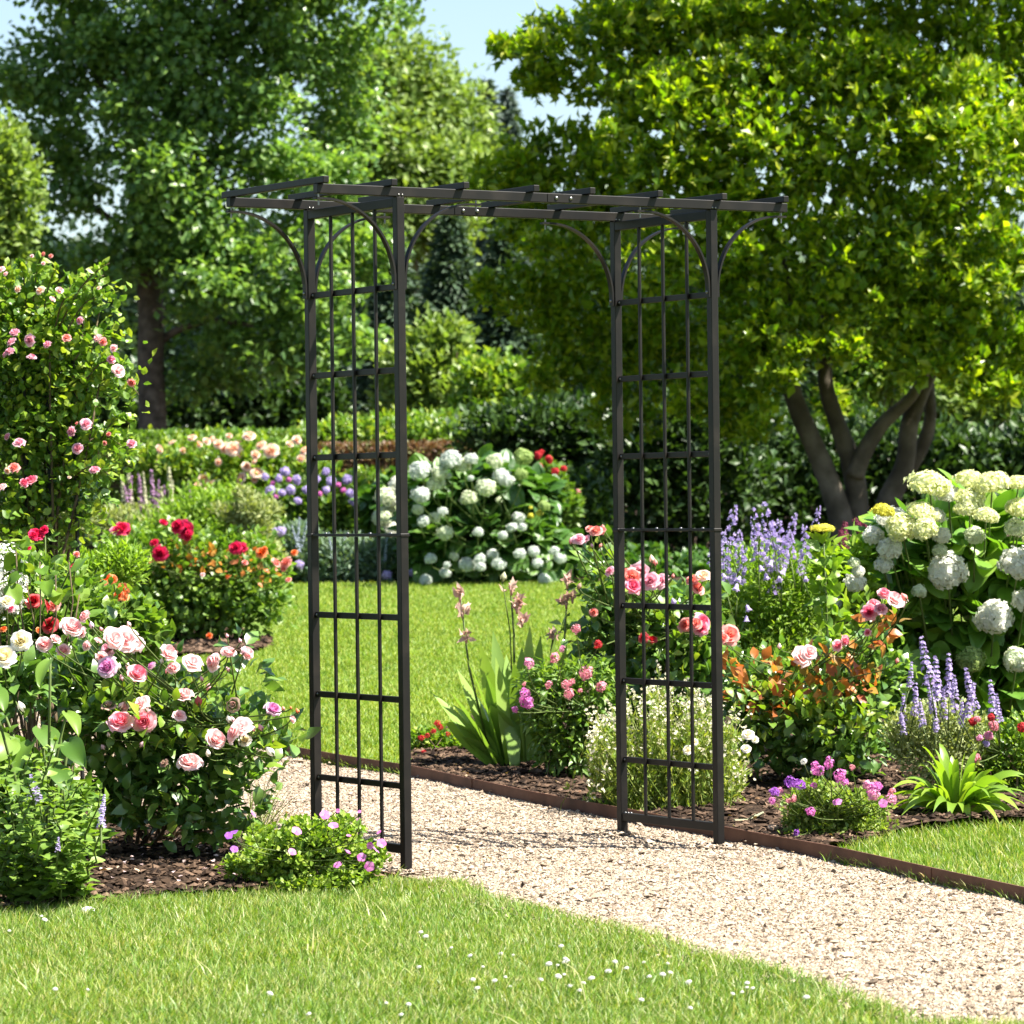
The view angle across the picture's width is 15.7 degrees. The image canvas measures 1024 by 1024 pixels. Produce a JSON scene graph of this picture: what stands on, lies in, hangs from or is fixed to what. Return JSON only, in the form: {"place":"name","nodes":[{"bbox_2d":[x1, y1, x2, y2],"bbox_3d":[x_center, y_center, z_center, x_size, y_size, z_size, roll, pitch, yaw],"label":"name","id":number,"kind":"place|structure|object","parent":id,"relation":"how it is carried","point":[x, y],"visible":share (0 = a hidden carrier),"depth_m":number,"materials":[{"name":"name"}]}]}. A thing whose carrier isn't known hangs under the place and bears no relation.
{"place":"outdoors","nodes":[
{"label":"outdoors","id":0,"kind":"place"},
{"bbox_2d":[0,805,278,910],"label":"bed soil","id":1,"kind":"structure","parent":0,"point":[140,878],"depth_m":12.08,"materials":[{"name":"brown soil"}]},
{"bbox_2d":[0,538,35,739],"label":"white lacy plant","id":2,"kind":"object","parent":1,"relation":"on","point":[4,550],"visible":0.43,"depth_m":12.96,"materials":[{"name":"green plant"}]},
{"bbox_2d":[0,595,63,812],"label":"white rose","id":3,"kind":"object","parent":1,"relation":"on","point":[18,682],"visible":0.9,"depth_m":12.34,"materials":[{"name":"green plant"}]},
{"bbox_2d":[0,657,86,879],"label":"hosta","id":4,"kind":"object","parent":1,"relation":"on","point":[73,749],"visible":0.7,"depth_m":11.93,"materials":[{"name":"green plant"}]},
{"bbox_2d":[0,536,88,770],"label":"heart leaf shrub","id":5,"kind":"object","parent":1,"relation":"on","point":[11,561],"visible":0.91,"depth_m":12.70,"materials":[{"name":"green plant"}]},
{"bbox_2d":[0,525,104,771],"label":"dahlia","id":6,"kind":"object","parent":1,"relation":"on","point":[47,604],"visible":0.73,"depth_m":13.22,"materials":[{"name":"green plant"}]},
{"bbox_2d":[0,735,110,908],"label":"sage plant","id":7,"kind":"object","parent":1,"relation":"on","point":[64,878],"visible":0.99,"depth_m":11.41,"materials":[{"name":"green plant"}]},
{"bbox_2d":[0,714,119,873],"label":"ground perennial","id":8,"kind":"object","parent":1,"relation":"on","point":[85,793],"visible":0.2,"depth_m":12.10,"materials":[{"name":"green plant"}]},
{"bbox_2d":[12,545,140,786],"bbox_3d":[-1.754,0.682,13.809,0.704,1.127,0.527,-1,0,-21],"label":"leafy perennial","id":9,"kind":"object","parent":1,"relation":"on","point":[92,584],"visible":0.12,"depth_m":13.77,"materials":[{"name":"green plant"}]},
{"bbox_2d":[10,537,151,746],"bbox_3d":[-2.022,0.634,17.000,0.764,1.061,0.346,-1,0,0],"label":"bright perennial","id":10,"kind":"object","parent":1,"relation":"on","point":[120,556],"visible":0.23,"depth_m":16.95,"materials":[{"name":"green plant"}]},
{"bbox_2d":[0,250,168,785],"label":"climbing rose","id":11,"kind":"object","parent":1,"relation":"on","point":[49,396],"visible":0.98,"depth_m":15.52,"materials":[{"name":"green plant"}]},
{"bbox_2d":[84,573,175,799],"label":"orange rose","id":12,"kind":"object","parent":1,"relation":"on","point":[155,629],"visible":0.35,"depth_m":14.94,"materials":[{"name":"green plant"}]},
{"bbox_2d":[87,838,240,882],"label":"fallen petals","id":13,"kind":"object","parent":1,"relation":"on","point":[162,857],"visible":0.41,"depth_m":12.51,"materials":[{"name":"pink plant"}]},
{"bbox_2d":[15,605,322,857],"bbox_3d":[-1.234,0.788,12.715,1.164,0.940,0.975,-1,0,0],"label":"rose bush","id":14,"kind":"object","parent":1,"relation":"on","point":[148,721],"visible":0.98,"depth_m":12.57,"materials":[{"name":"green plant"}]},
{"bbox_2d":[205,765,308,849],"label":"grass tuft","id":15,"kind":"object","parent":1,"relation":"on","point":[260,817],"visible":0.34,"depth_m":12.80,"materials":[{"name":"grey plant"}]},
{"bbox_2d":[213,809,392,896],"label":"geranium","id":16,"kind":"object","parent":1,"relation":"on","point":[302,852],"visible":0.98,"depth_m":11.87,"materials":[{"name":"green plant"}]},
{"bbox_2d":[0,628,1023,908],"bbox_3d":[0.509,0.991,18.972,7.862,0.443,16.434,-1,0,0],"label":"mulch","id":17,"kind":"object","parent":1,"relation":"on","point":[158,866],"visible":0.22,"depth_m":13.98,"materials":[{"name":"brown wood"}]},
{"bbox_2d":[411,720,463,752],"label":"red flowered plant","id":18,"kind":"object","parent":17,"relation":"on","point":[430,737],"visible":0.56,"depth_m":17.01,"materials":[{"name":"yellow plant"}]},
{"bbox_2d":[432,569,578,765],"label":"iris clump","id":19,"kind":"object","parent":17,"relation":"on","point":[492,733],"visible":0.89,"depth_m":16.31,"materials":[{"name":"green plant"}]},
{"bbox_2d":[0,748,1023,950],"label":"leaf litter","id":20,"kind":"object","parent":17,"relation":"on","point":[734,907],"visible":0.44,"depth_m":12.72,"materials":[{"name":"brown plant"}]},
{"bbox_2d":[507,624,633,777],"bbox_3d":[0.243,0.827,15.607,0.563,0.728,0.729,-1,0,0],"label":"spirea","id":21,"kind":"object","parent":17,"relation":"on","point":[552,730],"visible":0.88,"depth_m":15.72,"materials":[{"name":"green plant"}]},
{"bbox_2d":[546,524,751,746],"bbox_3d":[0.648,0.600,16.363,1.007,1.104,0.877,-1,0,0],"label":"rose bush","id":22,"kind":"object","parent":17,"relation":"on","point":[600,612],"visible":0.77,"depth_m":16.26,"materials":[{"name":"green plant"}]},
{"bbox_2d":[560,660,758,810],"bbox_3d":[0.563,0.903,14.503,0.776,0.617,0.892,-1,0,0],"label":"gaura clump","id":23,"kind":"object","parent":17,"relation":"on","point":[605,783],"visible":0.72,"depth_m":14.37,"materials":[{"name":"green plant"}]},
{"bbox_2d":[733,812,763,822],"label":"fallen twig","id":24,"kind":"object","parent":17,"relation":"on","point":[757,815],"visible":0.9,"depth_m":13.96,"materials":[{"name":"beige wood"}]},
{"bbox_2d":[704,502,829,728],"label":"bellflower","id":25,"kind":"object","parent":17,"relation":"on","point":[773,570],"visible":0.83,"depth_m":17.47,"materials":[{"name":"green plant"}]},
{"bbox_2d":[767,825,778,830],"bbox_3d":[0.957,1.163,13.606,0.048,0.027,0.046,-1,0,-25],"label":"stone","id":26,"kind":"object","parent":17,"relation":"on","point":[771,827],"visible":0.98,"depth_m":13.59,"materials":[{"name":"white stone"}]},
{"bbox_2d":[706,584,923,781],"bbox_3d":[1.251,0.738,15.292,0.937,0.888,0.839,-1,0,0],"label":"rose bush","id":27,"kind":"object","parent":17,"relation":"on","point":[822,693],"visible":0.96,"depth_m":15.21,"materials":[{"name":"green plant"}]},
{"bbox_2d":[803,523,852,653],"bbox_3d":[1.389,0.586,16.198,0.202,1.076,0.228,-1,0,34],"label":"achillea","id":28,"kind":"object","parent":17,"relation":"on","point":[834,588],"visible":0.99,"depth_m":16.19,"materials":[{"name":"green plant"}]},
{"bbox_2d":[769,756,898,840],"bbox_3d":[1.175,1.048,13.440,0.452,0.365,0.706,-1,0,8],"label":"verbena","id":29,"kind":"object","parent":17,"relation":"on","point":[818,805],"visible":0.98,"depth_m":13.45,"materials":[{"name":"green plant"}]},
{"bbox_2d":[809,531,883,754],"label":"lime perennial","id":30,"kind":"object","parent":17,"relation":"on","point":[855,544],"visible":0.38,"depth_m":16.57,"materials":[{"name":"green plant"}]},
{"bbox_2d":[832,517,866,672],"bbox_3d":[1.711,0.554,18.123,0.367,1.060,0.484,-1,0,0],"label":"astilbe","id":31,"kind":"object","parent":17,"relation":"on","point":[842,542],"visible":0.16,"depth_m":17.97,"materials":[{"name":"green plant"}]},
{"bbox_2d":[827,468,1023,745],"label":"hydrangea bush","id":32,"kind":"object","parent":17,"relation":"on","point":[943,550],"visible":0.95,"depth_m":16.64,"materials":[{"name":"green plant"}]},
{"bbox_2d":[875,636,1003,787],"bbox_3d":[1.716,0.831,14.788,0.508,0.693,0.602,-1,0,0],"label":"catmint","id":33,"kind":"object","parent":17,"relation":"on","point":[947,733],"visible":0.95,"depth_m":14.81,"materials":[{"name":"purple plant"}]},
{"bbox_2d":[885,743,1023,823],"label":"plantain lily","id":34,"kind":"object","parent":17,"relation":"on","point":[953,793],"visible":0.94,"depth_m":13.96,"materials":[{"name":"green plant"}]},
{"bbox_2d":[963,706,1023,793],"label":"cosmos","id":35,"kind":"object","parent":17,"relation":"on","point":[1012,740],"visible":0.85,"depth_m":14.84,"materials":[{"name":"green plant"}]},
{"bbox_2d":[174,636,273,653],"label":"rose patch soil","id":36,"kind":"structure","parent":0,"point":[214,644],"depth_m":24.66,"materials":[{"name":"brown soil"}]},
{"bbox_2d":[85,513,298,640],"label":"rose bush","id":37,"kind":"object","parent":36,"relation":"on","point":[218,594],"visible":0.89,"depth_m":25.06,"materials":[{"name":"green plant"}]},
{"bbox_2d":[152,571,762,581],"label":"bed soil","id":38,"kind":"structure","parent":0,"point":[676,578],"depth_m":33.24,"materials":[{"name":"brown soil"}]},
{"bbox_2d":[81,466,190,573],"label":"lupin clump","id":39,"kind":"object","parent":38,"relation":"on","point":[116,515],"visible":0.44,"depth_m":34.94,"materials":[{"name":"green plant"}]},
{"bbox_2d":[0,426,320,553],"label":"clipped hedge","id":40,"kind":"object","parent":38,"relation":"on","point":[114,488],"visible":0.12,"depth_m":43.53,"materials":[{"name":"green plant"}]},
{"bbox_2d":[108,462,285,575],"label":"yellow green shrub","id":41,"kind":"object","parent":38,"relation":"on","point":[194,506],"visible":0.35,"depth_m":32.86,"materials":[{"name":"green plant"}]},
{"bbox_2d":[108,419,352,544],"bbox_3d":[-2.970,-0.220,39.818,2.812,1.575,1.670,-1,0,0],"label":"peach rose shrub","id":42,"kind":"object","parent":38,"relation":"on","point":[248,453],"visible":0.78,"depth_m":39.70,"materials":[{"name":"green plant"}]},
{"bbox_2d":[206,482,290,583],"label":"seeding perennial","id":43,"kind":"object","parent":38,"relation":"on","point":[251,508],"visible":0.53,"depth_m":32.44,"materials":[{"name":"green plant"}]},
{"bbox_2d":[256,466,373,570],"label":"phlox clump","id":44,"kind":"object","parent":38,"relation":"on","point":[292,494],"visible":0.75,"depth_m":35.74,"materials":[{"name":"purple plant"}]},
{"bbox_2d":[271,517,412,582],"bbox_3d":[-1.520,0.391,33.402,1.512,0.736,1.002,-1,0,0],"label":"catmint","id":45,"kind":"object","parent":38,"relation":"on","point":[293,534],"visible":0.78,"depth_m":33.32,"materials":[{"name":"blue plant"}]},
{"bbox_2d":[337,464,389,483],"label":"yellow perennial","id":46,"kind":"object","parent":38,"relation":"on","point":[365,473],"visible":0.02,"depth_m":37.93,"materials":[{"name":"green plant"}]},
{"bbox_2d":[350,465,409,559],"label":"hydrangea bush","id":47,"kind":"object","parent":38,"relation":"on","point":[367,502],"visible":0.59,"depth_m":34.19,"materials":[{"name":"white plant"}]},
{"bbox_2d":[386,443,586,585],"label":"hydrangea bush","id":48,"kind":"object","parent":38,"relation":"on","point":[486,513],"visible":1,"depth_m":32.80,"materials":[{"name":"green plant"}]},
{"bbox_2d":[533,449,585,528],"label":"red rose","id":49,"kind":"object","parent":38,"relation":"on","point":[575,501],"visible":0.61,"depth_m":34.42,"materials":[{"name":"green plant"}]},
{"bbox_2d":[568,464,638,550],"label":"shade perennial","id":50,"kind":"object","parent":38,"relation":"on","point":[598,505],"visible":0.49,"depth_m":34.85,"materials":[{"name":"green plant"}]},
{"bbox_2d":[574,540,754,577],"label":"shade perennial","id":51,"kind":"object","parent":38,"relation":"on","point":[700,558],"visible":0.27,"depth_m":33.48,"materials":[{"name":"green plant"}]},
{"bbox_2d":[463,0,1023,547],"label":"multistem tree","id":52,"kind":"object","parent":38,"relation":"on","point":[723,116],"visible":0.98,"depth_m":35.02,"materials":[{"name":"green plant"}]},
{"bbox_2d":[741,539,820,575],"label":"shade perennial","id":53,"kind":"object","parent":38,"relation":"on","point":[799,546],"visible":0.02,"depth_m":33.48,"materials":[{"name":"green plant"}]},
{"bbox_2d":[0,0,1023,460],"label":"sky","id":54,"kind":"structure","parent":0,"point":[469,22],"materials":[{"name":"blue"}]},
{"bbox_2d":[4,712,1023,1023],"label":"gravel path","id":55,"kind":"structure","parent":0,"point":[602,856],"depth_m":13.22,"materials":[{"name":"beige gravel"}]},
{"bbox_2d":[5,468,1023,1023],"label":"ground","id":56,"kind":"structure","parent":0,"point":[917,826],"depth_m":14.22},
{"bbox_2d":[380,871,419,880],"bbox_3d":[-2.385,1.157,16.208,0.026,0.271,9.349,-1,0,-27],"label":"path edging","id":57,"kind":"object","parent":56,"relation":"on","point":[384,872],"visible":0.12,"depth_m":12.26,"materials":[{"name":"brown metal"}]},
{"bbox_2d":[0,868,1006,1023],"bbox_3d":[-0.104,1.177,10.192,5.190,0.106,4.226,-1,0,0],"label":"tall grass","id":58,"kind":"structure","parent":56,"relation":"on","point":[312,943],"depth_m":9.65,"materials":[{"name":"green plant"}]},
{"bbox_2d":[221,176,788,873],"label":"garden arch","id":59,"kind":"structure","parent":56,"relation":"on","point":[385,196],"depth_m":12.92,"materials":[{"name":"metal"}]},
{"bbox_2d":[0,871,1023,1023],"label":"front grass","id":60,"kind":"structure","parent":56,"relation":"on","point":[435,985],"depth_m":9.81,"materials":[{"name":"green plant"}]},
{"bbox_2d":[493,85,539,285],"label":"conifer","id":61,"kind":"object","parent":56,"relation":"on","point":[510,110],"visible":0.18,"depth_m":111.82,"materials":[{"name":"green plant"}]},
{"bbox_2d":[13,181,1023,469],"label":"wood","id":62,"kind":"object","parent":56,"relation":"on","point":[131,305],"visible":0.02,"depth_m":118.03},
{"bbox_2d":[545,961,551,973],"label":"clover flower","id":63,"kind":"object","parent":56,"relation":"on","point":[548,963],"visible":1,"depth_m":9.63,"materials":[{"name":"white plant"}]},
{"bbox_2d":[178,580,965,773],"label":"lawn grass","id":64,"kind":"structure","parent":56,"relation":"on","point":[436,673],"depth_m":23.99,"materials":[{"name":"green plant"}]},
{"bbox_2d":[255,738,1023,901],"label":"path edging","id":65,"kind":"object","parent":56,"relation":"on","point":[806,848],"visible":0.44,"depth_m":13.26,"materials":[{"name":"brown metal"}]},
{"bbox_2d":[685,980,691,998],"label":"clover flower","id":66,"kind":"object","parent":56,"relation":"on","point":[688,982],"visible":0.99,"depth_m":9.23,"materials":[{"name":"white plant"}]},
{"bbox_2d":[65,498,1021,558],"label":"woodland floor","id":67,"kind":"structure","parent":0,"point":[674,549],"depth_m":46.94,"materials":[{"name":"soil"}]},
{"bbox_2d":[0,99,54,356],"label":"light tree","id":68,"kind":"object","parent":67,"relation":"on","point":[19,175],"visible":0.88,"depth_m":43.79,"materials":[{"name":"green plant"}]},
{"bbox_2d":[0,333,137,429],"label":"dark shrub","id":69,"kind":"object","parent":67,"relation":"on","point":[103,416],"visible":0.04,"depth_m":61.65,"materials":[{"name":"green plant"}]},
{"bbox_2d":[0,0,425,441],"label":"broadleaf tree","id":70,"kind":"object","parent":67,"relation":"on","point":[147,56],"visible":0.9,"depth_m":55.05,"materials":[{"name":"green plant"}]},
{"bbox_2d":[165,360,356,439],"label":"dark shrub","id":71,"kind":"object","parent":67,"relation":"on","point":[273,407],"visible":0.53,"depth_m":61.54,"materials":[{"name":"green plant"}]},
{"bbox_2d":[280,402,463,452],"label":"lime shrub","id":72,"kind":"object","parent":67,"relation":"on","point":[427,426],"visible":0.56,"depth_m":45.24,"materials":[{"name":"green plant"}]},
{"bbox_2d":[335,229,430,453],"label":"conifer","id":73,"kind":"object","parent":67,"relation":"on","point":[386,307],"visible":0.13,"depth_m":65.69,"materials":[{"name":"green plant"}]},
{"bbox_2d":[317,437,470,474],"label":"clipped hedge","id":74,"kind":"object","parent":67,"relation":"on","point":[419,446],"visible":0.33,"depth_m":43.57,"materials":[{"name":"brown plant"}]},
{"bbox_2d":[267,5,523,303],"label":"distant tree","id":75,"kind":"object","parent":67,"relation":"on","point":[439,137],"visible":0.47,"depth_m":82.96,"materials":[{"name":"green plant"}]},
{"bbox_2d":[357,296,481,452],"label":"evergreen shrub","id":76,"kind":"object","parent":67,"relation":"on","point":[436,344],"visible":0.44,"depth_m":48.69,"materials":[{"name":"green plant"}]},
{"bbox_2d":[409,215,478,343],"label":"conifer","id":77,"kind":"object","parent":67,"relation":"on","point":[450,268],"visible":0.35,"depth_m":61.74,"materials":[{"name":"green plant"}]},
{"bbox_2d":[465,75,505,273],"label":"conifer","id":78,"kind":"object","parent":67,"relation":"on","point":[478,241],"visible":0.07,"depth_m":104.73,"materials":[{"name":"green plant"}]},
{"bbox_2d":[429,342,564,453],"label":"loose shrub","id":79,"kind":"object","parent":67,"relation":"on","point":[480,378],"visible":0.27,"depth_m":46.73,"materials":[{"name":"green plant"}]},
{"bbox_2d":[444,227,549,453],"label":"conifer","id":80,"kind":"object","parent":67,"relation":"on","point":[502,337],"visible":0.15,"depth_m":59.69,"materials":[{"name":"green plant"}]},
{"bbox_2d":[439,380,633,511],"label":"feathery shrub","id":81,"kind":"object","parent":67,"relation":"on","point":[554,426],"visible":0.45,"depth_m":40.68,"materials":[{"name":"green plant"}]},
{"bbox_2d":[559,362,797,554],"bbox_3d":[1.760,-0.284,40.017,2.672,2.715,1.802,-1,0,0],"label":"dark shrub","id":82,"kind":"object","parent":67,"relation":"on","point":[734,458],"visible":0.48,"depth_m":39.71,"materials":[{"name":"green plant"}]},
{"bbox_2d":[724,383,925,545],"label":"dark shrub","id":83,"kind":"object","parent":67,"relation":"on","point":[801,496],"visible":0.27,"depth_m":41.71,"materials":[{"name":"green plant"}]},
{"bbox_2d":[805,312,919,455],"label":"backlit shrub","id":84,"kind":"object","parent":67,"relation":"on","point":[872,382],"visible":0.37,"depth_m":45.76,"materials":[{"name":"green plant"}]},
{"bbox_2d":[867,403,1023,531],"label":"dark shrub","id":85,"kind":"object","parent":67,"relation":"on","point":[986,448],"visible":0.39,"depth_m":41.62,"materials":[{"name":"green plant"}]},
{"bbox_2d":[878,376,1023,433],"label":"sunny shrub","id":86,"kind":"object","parent":67,"relation":"on","point":[951,402],"visible":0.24,"depth_m":49.59,"materials":[{"name":"green plant"}]},
{"bbox_2d":[820,817,1023,904],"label":"side grass","id":87,"kind":"structure","parent":0,"point":[909,842],"depth_m":12.99,"materials":[{"name":"green plant"}]}
]}

